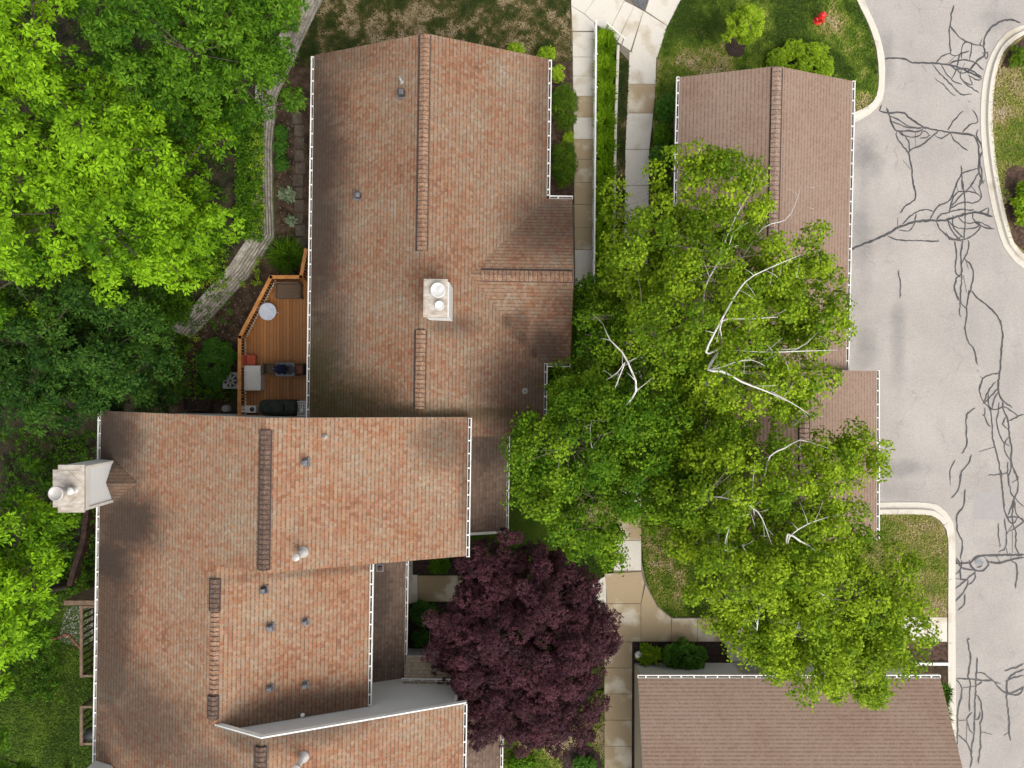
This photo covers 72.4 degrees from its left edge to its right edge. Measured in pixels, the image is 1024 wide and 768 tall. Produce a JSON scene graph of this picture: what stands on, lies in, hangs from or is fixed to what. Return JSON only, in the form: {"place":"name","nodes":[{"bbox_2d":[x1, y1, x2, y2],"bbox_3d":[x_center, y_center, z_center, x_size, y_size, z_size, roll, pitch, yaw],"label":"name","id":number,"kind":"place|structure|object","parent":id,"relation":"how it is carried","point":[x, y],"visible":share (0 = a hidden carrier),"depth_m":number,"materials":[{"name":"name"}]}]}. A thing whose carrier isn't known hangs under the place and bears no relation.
{"place":"outdoors","nodes":[
{"label":"outdoors","id":0,"kind":"place"},
{"bbox_2d":[0,601,91,767],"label":"lawn","id":1,"kind":"structure","parent":0,"point":[50,703],"depth_m":31.95,"materials":[{"name":"green plant"}]},
{"bbox_2d":[0,725,38,767],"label":"broadleaf tree","id":2,"kind":"object","parent":1,"relation":"on","point":[4,736],"visible":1,"depth_m":27.61,"materials":[{"name":"green plant"}]},
{"bbox_2d":[0,0,1023,767],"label":"lawn grass","id":3,"kind":"structure","parent":1,"relation":"on","point":[680,16],"depth_m":31.88,"materials":[{"name":"green plant"}]},
{"bbox_2d":[0,408,132,600],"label":"woodland floor","id":4,"kind":"structure","parent":0,"point":[6,448],"depth_m":31.94,"materials":[{"name":"green plant"}]},
{"bbox_2d":[20,454,49,475],"bbox_3d":[-21.073,3.587,31.226,1.128,1.488,0.855,15,90,0],"label":"sapling","id":5,"kind":"object","parent":4,"relation":"on","point":[36,466],"visible":1,"depth_m":30.73,"materials":[{"name":"green plant"}]},
{"bbox_2d":[0,485,81,701],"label":"broadleaf tree","id":6,"kind":"object","parent":4,"relation":"on","point":[34,551],"visible":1,"depth_m":25.37,"materials":[{"name":"green plant"}]},
{"bbox_2d":[37,470,52,492],"bbox_3d":[-20.478,4.354,31.259,1.037,1.421,0.835,24,90,0],"label":"sapling","id":7,"kind":"object","parent":4,"relation":"on","point":[46,485],"visible":0.89,"depth_m":30.75,"materials":[{"name":"green plant"}]},
{"bbox_2d":[0,0,285,413],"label":"woodland floor","id":8,"kind":"structure","parent":0,"point":[67,39],"depth_m":30.91,"materials":[{"name":"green plant"}]},
{"bbox_2d":[0,0,103,158],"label":"broadleaf tree","id":9,"kind":"object","parent":8,"relation":"on","point":[26,57],"visible":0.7,"depth_m":23.75,"materials":[{"name":"green plant"}]},
{"bbox_2d":[0,261,185,436],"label":"broadleaf tree","id":10,"kind":"object","parent":8,"relation":"on","point":[96,388],"visible":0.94,"depth_m":25.56,"materials":[{"name":"green plant"}]},
{"bbox_2d":[0,65,245,329],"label":"broadleaf tree","id":11,"kind":"object","parent":8,"relation":"on","point":[160,231],"visible":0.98,"depth_m":23.79,"materials":[{"name":"green plant"}]},
{"bbox_2d":[61,0,310,155],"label":"broadleaf tree","id":12,"kind":"object","parent":8,"relation":"on","point":[190,66],"visible":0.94,"depth_m":23.95,"materials":[{"name":"green plant"}]},
{"bbox_2d":[154,3,322,413],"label":"garden soil","id":13,"kind":"structure","parent":0,"point":[299,76],"depth_m":31.98,"materials":[{"name":"brown soil"}]},
{"bbox_2d":[0,0,303,702],"bbox_3d":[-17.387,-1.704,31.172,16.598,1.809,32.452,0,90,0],"label":"undergrowth","id":14,"kind":"object","parent":13,"relation":"on","point":[249,215],"visible":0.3,"depth_m":30.84,"materials":[{"name":"green plant"}]},
{"bbox_2d":[182,397,212,410],"bbox_3d":[-14.265,0.906,31.800,1.250,0.400,0.600,0,90,0],"label":"planter box","id":15,"kind":"object","parent":13,"relation":"on","point":[197,404],"visible":0.96,"depth_m":31.69,"materials":[{"name":"brown wood"}]},
{"bbox_2d":[194,337,237,388],"bbox_3d":[-13.313,-0.963,31.428,1.857,1.235,2.342,20,90,0],"label":"round shrub","id":16,"kind":"object","parent":13,"relation":"on","point":[212,347],"visible":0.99,"depth_m":31.10,"materials":[{"name":"green plant"}]},
{"bbox_2d":[223,372,243,388],"bbox_3d":[-12.560,-0.157,31.592,0.740,0.776,0.740,0,90,0],"label":"air conditioner","id":17,"kind":"object","parent":13,"relation":"on","point":[231,382],"visible":0.78,"depth_m":31.24,"materials":[{"name":"grey metal"}]},
{"bbox_2d":[237,248,309,415],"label":"wooden deck","id":18,"kind":"structure","parent":13,"relation":"on","point":[281,336],"depth_m":31.00,"materials":[{"name":"brown wood"}]},
{"bbox_2d":[259,303,278,319],"bbox_3d":[-10.636,-3.154,30.723,0.770,0.565,0.770,0,90,0],"label":"round table","id":19,"kind":"object","parent":18,"relation":"on","point":[267,311],"visible":1,"depth_m":30.44,"materials":[{"name":"white paint"}]},
{"bbox_2d":[259,399,298,414],"bbox_3d":[-10.105,1.010,30.490,1.620,1.020,0.660,0,90,0],"label":"covered grill","id":20,"kind":"object","parent":18,"relation":"on","point":[278,407],"visible":0.98,"depth_m":30.10,"materials":[{"name":"black fabric"}]},
{"bbox_2d":[273,282,303,298],"bbox_3d":[-9.748,-4.068,30.575,1.100,0.850,0.685,0,90,0],"label":"wicker loveseat","id":21,"kind":"object","parent":18,"relation":"on","point":[288,290],"visible":1,"depth_m":30.58,"materials":[{"name":"wicker"}]},
{"bbox_2d":[272,139,288,156],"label":"shrub","id":22,"kind":"object","parent":13,"relation":"on","point":[280,146],"visible":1,"depth_m":31.54,"materials":[{"name":"green plant"}]},
{"bbox_2d":[272,154,289,171],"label":"shrub","id":23,"kind":"object","parent":13,"relation":"on","point":[281,163],"visible":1,"depth_m":31.55,"materials":[{"name":"green plant"}]},
{"bbox_2d":[263,229,306,274],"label":"ornamental grass","id":24,"kind":"object","parent":13,"relation":"on","point":[279,251],"depth_m":31.38,"materials":[{"name":"green plant"}]},
{"bbox_2d":[276,186,296,203],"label":"hosta","id":25,"kind":"object","parent":13,"relation":"on","point":[290,193],"visible":1,"depth_m":31.77,"materials":[{"name":"green plant"}]},
{"bbox_2d":[292,112,304,248],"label":"stepping stones","id":26,"kind":"object","parent":13,"relation":"on","point":[300,169],"visible":0.99,"depth_m":31.95,"materials":[{"name":"grey stone"}]},
{"bbox_2d":[244,365,264,390],"bbox_3d":[-11.294,-0.261,30.718,0.730,0.565,1.090,0,90,0],"label":"storage box","id":27,"kind":"object","parent":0,"point":[254,378],"visible":0.98,"depth_m":30.43,"materials":[{"name":"white plastic"}]},
{"bbox_2d":[408,575,417,603],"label":"path","id":28,"kind":"structure","parent":0,"point":[413,593],"depth_m":31.90,"materials":[{"name":"concrete"}]},
{"bbox_2d":[299,0,571,65],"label":"lawn","id":29,"kind":"structure","parent":0,"point":[436,16],"depth_m":31.92,"materials":[{"name":"green plant"}]},
{"bbox_2d":[536,45,555,59],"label":"lime perennial","id":30,"kind":"object","parent":29,"relation":"on","point":[545,52],"visible":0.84,"depth_m":31.50,"materials":[{"name":"green plant"}]},
{"bbox_2d":[92,0,830,741],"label":"ground","id":31,"kind":"structure","parent":0,"point":[532,530],"depth_m":32.00,"materials":[{"name":"brown soil"}]},
{"bbox_2d":[59,606,92,645],"bbox_3d":[-19.794,11.109,31.977,1.737,0.105,1.920,0,90,0],"label":"gravel bed","id":32,"kind":"object","parent":31,"relation":"on","point":[89,625],"visible":0.32,"depth_m":31.93,"materials":[{"name":"grey gravel"}]},
{"bbox_2d":[64,586,94,604],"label":"privacy wall","id":33,"kind":"structure","parent":31,"relation":"on","point":[86,597],"depth_m":29.86,"materials":[{"name":"brown wood"}]},
{"bbox_2d":[66,508,95,585],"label":"garden wall","id":34,"kind":"structure","parent":31,"relation":"on","point":[82,549],"depth_m":31.41,"materials":[{"name":"brown wood"}]},
{"bbox_2d":[80,697,92,745],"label":"balcony","id":35,"kind":"structure","parent":31,"relation":"on","point":[82,727],"depth_m":29.79,"materials":[{"name":"brown wood"}]},
{"bbox_2d":[80,605,94,677],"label":"balcony","id":36,"kind":"structure","parent":31,"relation":"on","point":[85,673],"depth_m":29.93,"materials":[{"name":"brown wood"}]},
{"bbox_2d":[172,0,322,337],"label":"retaining wall","id":37,"kind":"structure","parent":31,"relation":"on","point":[244,260],"depth_m":31.42,"materials":[{"name":"grey stone"}]},
{"bbox_2d":[48,411,509,767],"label":"stepped roof house","id":38,"kind":"structure","parent":31,"relation":"on","point":[253,576],"depth_m":24.92,"materials":[{"name":"brown tile"}]},
{"bbox_2d":[306,33,573,436],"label":"brown roofed house","id":39,"kind":"structure","parent":31,"relation":"on","point":[440,264],"depth_m":26.61,"materials":[{"name":"brown tile"}]},
{"bbox_2d":[413,552,476,574],"bbox_3d":[-3.177,8.183,31.971,3.428,0.118,1.006,0,90,0],"label":"mulch bed","id":40,"kind":"object","parent":31,"relation":"on","point":[420,567],"visible":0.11,"depth_m":31.91,"materials":[{"name":"brown soil"}]},
{"bbox_2d":[428,558,450,574],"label":"leafy shrub","id":41,"kind":"object","parent":40,"relation":"on","point":[440,566],"visible":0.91,"depth_m":31.28,"materials":[{"name":"green plant"}]},
{"bbox_2d":[408,603,514,656],"bbox_3d":[-2.286,11.326,31.972,5.303,0.116,2.766,0,90,0],"label":"mulch bed","id":42,"kind":"object","parent":31,"relation":"on","point":[441,608],"visible":0.03,"depth_m":31.91,"materials":[{"name":"brown soil"}]},
{"bbox_2d":[410,627,429,647],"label":"leafy shrub","id":43,"kind":"object","parent":42,"relation":"on","point":[419,638],"visible":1,"depth_m":31.35,"materials":[{"name":"green plant"}]},
{"bbox_2d":[409,599,439,627],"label":"leafy shrub","id":44,"kind":"object","parent":42,"relation":"on","point":[419,606],"visible":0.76,"depth_m":31.19,"materials":[{"name":"green plant"}]},
{"bbox_2d":[419,526,623,762],"bbox_3d":[0.325,10.200,28.471,8.048,7.189,8.580,17,90,0],"label":"purple leaf tree","id":45,"kind":"object","parent":42,"relation":"on","point":[547,694],"visible":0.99,"depth_m":26.53,"materials":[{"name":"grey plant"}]},
{"bbox_2d":[547,60,573,204],"bbox_3d":[2.057,-11.497,31.973,1.554,0.114,6.628,0,90,0],"label":"mulch bed","id":46,"kind":"object","parent":31,"relation":"on","point":[556,136],"visible":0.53,"depth_m":31.92,"materials":[{"name":"brown soil"}]},
{"bbox_2d":[550,140,578,188],"bbox_3d":[2.328,-9.815,31.314,1.374,1.318,2.210,0,90,0],"label":"clipped shrub","id":47,"kind":"object","parent":46,"relation":"on","point":[563,154],"visible":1,"depth_m":30.95,"materials":[{"name":"green plant"}]},
{"bbox_2d":[551,82,579,131],"bbox_3d":[2.389,-12.389,31.328,1.356,1.295,2.284,0,90,0],"label":"clipped shrub","id":48,"kind":"object","parent":46,"relation":"on","point":[563,94],"visible":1,"depth_m":31.00,"materials":[{"name":"green plant"}]},
{"bbox_2d":[577,20,597,287],"bbox_3d":[3.372,-10.230,31.477,0.802,1.005,11.837,0,90,0],"label":"railing fence","id":49,"kind":"object","parent":31,"relation":"on","point":[594,146],"visible":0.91,"depth_m":30.98,"materials":[{"name":"white paint"}]},
{"bbox_2d":[591,231,615,266],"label":"daylily","id":50,"kind":"object","parent":31,"relation":"on","point":[598,241],"visible":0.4,"depth_m":31.46,"materials":[{"name":"green plant"}]},
{"bbox_2d":[590,206,617,239],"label":"daylily","id":51,"kind":"object","parent":31,"relation":"on","point":[600,225],"visible":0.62,"depth_m":31.46,"materials":[{"name":"green plant"}]},
{"bbox_2d":[590,180,619,213],"bbox_3d":[4.165,-8.448,31.668,1.387,0.544,1.788,0,90,0],"label":"daylily","id":52,"kind":"object","parent":31,"relation":"on","point":[599,201],"visible":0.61,"depth_m":31.46,"materials":[{"name":"green plant"}]},
{"bbox_2d":[591,25,618,59],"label":"daylily","id":53,"kind":"object","parent":31,"relation":"on","point":[607,37],"visible":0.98,"depth_m":31.47,"materials":[{"name":"green plant"}]},
{"bbox_2d":[591,49,619,84],"bbox_3d":[4.214,-14.217,31.668,1.443,0.544,1.848,0,90,0],"label":"daylily","id":54,"kind":"object","parent":31,"relation":"on","point":[606,69],"visible":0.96,"depth_m":31.46,"materials":[{"name":"green plant"}]},
{"bbox_2d":[592,153,618,188],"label":"daylily","id":55,"kind":"object","parent":31,"relation":"on","point":[605,171],"visible":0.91,"depth_m":31.46,"materials":[{"name":"green plant"}]},
{"bbox_2d":[591,100,620,135],"bbox_3d":[4.207,-11.899,31.668,1.445,0.545,1.738,0,90,0],"label":"daylily","id":56,"kind":"object","parent":31,"relation":"on","point":[606,121],"visible":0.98,"depth_m":31.46,"materials":[{"name":"green plant"}]},
{"bbox_2d":[592,129,619,164],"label":"daylily","id":57,"kind":"object","parent":31,"relation":"on","point":[603,141],"visible":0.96,"depth_m":31.46,"materials":[{"name":"green plant"}]},
{"bbox_2d":[593,78,620,113],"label":"daylily","id":58,"kind":"object","parent":31,"relation":"on","point":[606,91],"visible":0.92,"depth_m":31.46,"materials":[{"name":"green plant"}]},
{"bbox_2d":[612,45,619,245],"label":"edging wall","id":59,"kind":"structure","parent":31,"relation":"on","point":[616,84],"depth_m":31.80,"materials":[{"name":"concrete"}]},
{"bbox_2d":[648,89,675,249],"bbox_3d":[6.815,-9.783,31.970,1.180,0.120,7.345,1,90,0],"label":"mulch bed","id":60,"kind":"object","parent":31,"relation":"on","point":[653,231],"visible":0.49,"depth_m":31.91,"materials":[{"name":"brown soil"}]},
{"bbox_2d":[648,144,672,170],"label":"leafy shrub","id":61,"kind":"object","parent":60,"relation":"on","point":[656,153],"visible":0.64,"depth_m":31.25,"materials":[{"name":"green plant"}]},
{"bbox_2d":[652,122,673,144],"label":"leafy shrub","id":62,"kind":"object","parent":60,"relation":"on","point":[663,132],"visible":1,"depth_m":31.31,"materials":[{"name":"green plant"}]},
{"bbox_2d":[654,92,674,125],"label":"leafy shrub","id":63,"kind":"object","parent":60,"relation":"on","point":[666,117],"visible":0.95,"depth_m":31.12,"materials":[{"name":"green plant"}]},
{"bbox_2d":[632,642,729,767],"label":"mulch bed","id":64,"kind":"object","parent":31,"relation":"on","point":[715,651],"visible":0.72,"depth_m":31.91,"materials":[{"name":"brown soil"}]},
{"bbox_2d":[634,642,662,666],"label":"hosta","id":65,"kind":"object","parent":64,"relation":"on","point":[651,655],"visible":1,"depth_m":31.53,"materials":[{"name":"green plant"}]},
{"bbox_2d":[661,636,708,670],"bbox_3d":[7.742,12.204,31.422,2.166,1.109,1.673,0,90,0],"label":"shrub","id":66,"kind":"object","parent":64,"relation":"on","point":[696,660],"visible":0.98,"depth_m":31.20,"materials":[{"name":"green plant"}]},
{"bbox_2d":[595,138,860,474],"bbox_3d":[7.550,-2.585,26.741,9.053,10.658,11.648,0,90,0],"label":"birch tree","id":67,"kind":"object","parent":31,"relation":"on","point":[737,294],"visible":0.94,"depth_m":23.62,"materials":[{"name":"green plant"}]},
{"bbox_2d":[668,66,855,370],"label":"garage","id":68,"kind":"structure","parent":31,"relation":"on","point":[796,128],"depth_m":28.72,"materials":[{"name":"brown tile"}]},
{"bbox_2d":[700,370,879,544],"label":"garage","id":69,"kind":"structure","parent":31,"relation":"on","point":[854,395],"depth_m":28.81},
{"bbox_2d":[634,662,962,767],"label":"garage","id":70,"kind":"structure","parent":31,"relation":"on","point":[722,715],"depth_m":28.76,"materials":[{"name":"brown tile"}]},
{"bbox_2d":[732,662,761,673],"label":"walkway","id":71,"kind":"structure","parent":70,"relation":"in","point":[744,671],"depth_m":31.16,"materials":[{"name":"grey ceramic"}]},
{"bbox_2d":[902,642,946,661],"bbox_3d":[18.789,12.217,31.971,2.103,0.119,0.892,0,90,0],"label":"mulch bed","id":72,"kind":"object","parent":31,"relation":"on","point":[938,652],"visible":0.43,"depth_m":31.91,"materials":[{"name":"brown soil"}]},
{"bbox_2d":[905,666,946,682],"bbox_3d":[18.811,15.909,31.975,2.149,0.110,6.217,0,90,0],"label":"mulch bed","id":73,"kind":"object","parent":31,"relation":"on","point":[941,671],"visible":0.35,"depth_m":31.92,"materials":[{"name":"soil"}]},
{"bbox_2d":[299,0,629,261],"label":"dry lawn grass","id":74,"kind":"structure","parent":0,"point":[421,9],"depth_m":31.87,"materials":[{"name":"plant"}]},
{"bbox_2d":[418,575,557,601],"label":"path","id":75,"kind":"structure","parent":0,"point":[435,588],"depth_m":31.90,"materials":[{"name":"concrete"}]},
{"bbox_2d":[500,690,603,767],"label":"lawn","id":76,"kind":"structure","parent":0,"point":[602,759],"depth_m":31.92,"materials":[{"name":"green plant"}]},
{"bbox_2d":[505,753,538,767],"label":"leafy shrub","id":77,"kind":"object","parent":76,"relation":"on","point":[528,761],"visible":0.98,"depth_m":31.33,"materials":[{"name":"green plant"}]},
{"bbox_2d":[562,744,602,767],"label":"mulch bed","id":78,"kind":"object","parent":76,"relation":"on","point":[569,759],"visible":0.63,"depth_m":31.90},
{"bbox_2d":[573,754,597,767],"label":"round shrub","id":79,"kind":"object","parent":78,"relation":"on","point":[582,761],"visible":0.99,"depth_m":31.42,"materials":[{"name":"green plant"}]},
{"bbox_2d":[540,300,622,499],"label":"lawn","id":80,"kind":"structure","parent":0,"point":[574,373],"depth_m":31.92,"materials":[{"name":"green plant"}]},
{"bbox_2d":[575,328,600,362],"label":"leafy shrub","id":81,"kind":"object","parent":80,"relation":"on","point":[577,339],"visible":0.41,"depth_m":31.28,"materials":[{"name":"green plant"}]},
{"bbox_2d":[494,272,701,576],"bbox_3d":[3.885,1.716,27.125,7.709,9.889,10.597,25,90,0],"label":"birch tree","id":82,"kind":"object","parent":80,"relation":"on","point":[636,452],"visible":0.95,"depth_m":24.43,"materials":[{"name":"green plant"}]},
{"bbox_2d":[573,32,593,284],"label":"path","id":83,"kind":"structure","parent":0,"point":[583,70],"depth_m":31.90,"materials":[{"name":"concrete"}]},
{"bbox_2d":[574,96,593,248],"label":"path","id":84,"kind":"structure","parent":0,"point":[583,193],"depth_m":31.90,"materials":[{"name":"concrete"}]},
{"bbox_2d":[604,642,631,767],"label":"path","id":85,"kind":"structure","parent":0,"point":[618,720],"depth_m":31.89,"materials":[{"name":"concrete"}]},
{"bbox_2d":[615,53,628,280],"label":"lawn","id":86,"kind":"structure","parent":0,"point":[624,136],"depth_m":31.92,"materials":[{"name":"green plant"}]},
{"bbox_2d":[571,0,679,56],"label":"path","id":87,"kind":"structure","parent":0,"point":[650,35],"depth_m":31.89,"materials":[{"name":"concrete"}]},
{"bbox_2d":[614,52,655,569],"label":"path","id":88,"kind":"structure","parent":0,"point":[642,68],"depth_m":31.90,"materials":[{"name":"concrete"}]},
{"bbox_2d":[604,572,722,641],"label":"path","id":89,"kind":"structure","parent":0,"point":[647,619],"depth_m":31.90,"materials":[{"name":"concrete"}]},
{"bbox_2d":[571,0,855,641],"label":"path","id":90,"kind":"structure","parent":0,"point":[623,51],"depth_m":31.93,"materials":[{"name":"beige concrete"}]},
{"bbox_2d":[642,491,860,616],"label":"lawn","id":91,"kind":"structure","parent":0,"point":[693,575],"depth_m":31.91,"materials":[{"name":"green plant"}]},
{"bbox_2d":[645,413,942,712],"bbox_3d":[9.935,6.525,26.806,10.620,10.529,11.521,0,90,0],"label":"birch tree","id":92,"kind":"object","parent":91,"relation":"on","point":[866,646],"visible":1,"depth_m":23.50,"materials":[{"name":"green plant"}]},
{"bbox_2d":[655,0,877,110],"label":"lawn","id":93,"kind":"structure","parent":0,"point":[790,26],"depth_m":31.91,"materials":[{"name":"green plant"}]},
{"bbox_2d":[726,37,745,57],"bbox_3d":[10.208,-15.354,31.942,0.918,0.115,0.984,0,90,0],"label":"mulch bed","id":94,"kind":"object","parent":93,"relation":"on","point":[733,51],"visible":0.71,"depth_m":31.89,"materials":[{"name":"brown soil"}]},
{"bbox_2d":[721,3,764,47],"bbox_3d":[9.891,-15.419,30.539,1.893,3.023,1.733,0,90,0],"label":"young tree","id":95,"kind":"object","parent":94,"relation":"on","point":[744,26],"visible":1,"depth_m":29.59,"materials":[{"name":"green plant"}]},
{"bbox_2d":[766,38,833,76],"bbox_3d":[13.003,-14.431,31.546,3.111,0.864,2.246,0,90,0],"label":"spreading shrub","id":96,"kind":"object","parent":93,"relation":"on","point":[818,56],"visible":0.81,"depth_m":31.34,"materials":[{"name":"green plant"}]},
{"bbox_2d":[593,576,946,661],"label":"path","id":97,"kind":"structure","parent":0,"point":[941,624],"depth_m":31.89,"materials":[{"name":"concrete"}]},
{"bbox_2d":[861,514,947,616],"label":"lawn","id":98,"kind":"structure","parent":0,"point":[900,540],"depth_m":31.91,"materials":[{"name":"green plant"}]},
{"bbox_2d":[842,0,1023,767],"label":"road","id":99,"kind":"structure","parent":0,"point":[913,346],"depth_m":31.99,"materials":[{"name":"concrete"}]},
{"bbox_2d":[855,0,884,121],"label":"kerb","id":100,"kind":"structure","parent":99,"relation":"on","point":[868,109],"depth_m":31.91,"materials":[{"name":"concrete"}]},
{"bbox_2d":[880,502,955,738],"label":"kerb","id":101,"kind":"structure","parent":99,"relation":"on","point":[940,514],"depth_m":31.96,"materials":[{"name":"concrete"}]},
{"bbox_2d":[852,5,1023,767],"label":"road crack seal","id":102,"kind":"object","parent":99,"relation":"on","point":[981,181],"visible":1,"depth_m":31.98,"materials":[{"name":"black asphalt"}]},
{"bbox_2d":[980,25,1023,267],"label":"kerb","id":103,"kind":"structure","parent":99,"relation":"on","point":[1006,40],"depth_m":31.95,"materials":[{"name":"concrete"}]},
{"bbox_2d":[993,36,1023,252],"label":"lawn","id":104,"kind":"structure","parent":0,"point":[1005,52],"depth_m":31.91,"materials":[{"name":"green plant"}]},
{"bbox_2d":[1000,165,1023,250],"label":"mulch bed","id":105,"kind":"object","parent":104,"relation":"on","point":[1014,175],"visible":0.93,"depth_m":31.91,"materials":[{"name":"brown soil"}]},
{"bbox_2d":[1008,180,1023,225],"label":"round shrub","id":106,"kind":"object","parent":105,"relation":"on","point":[1018,200],"visible":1,"depth_m":31.38,"materials":[{"name":"green plant"}]},
{"bbox_2d":[1000,38,1023,68],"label":"mulch bed","id":107,"kind":"object","parent":104,"relation":"on","point":[1006,62],"visible":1,"depth_m":31.91,"materials":[{"name":"brown soil"}]},
{"bbox_2d":[1007,45,1023,68],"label":"leafy shrub","id":108,"kind":"object","parent":107,"relation":"on","point":[1017,56],"visible":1,"depth_m":31.50,"materials":[{"name":"green plant"}]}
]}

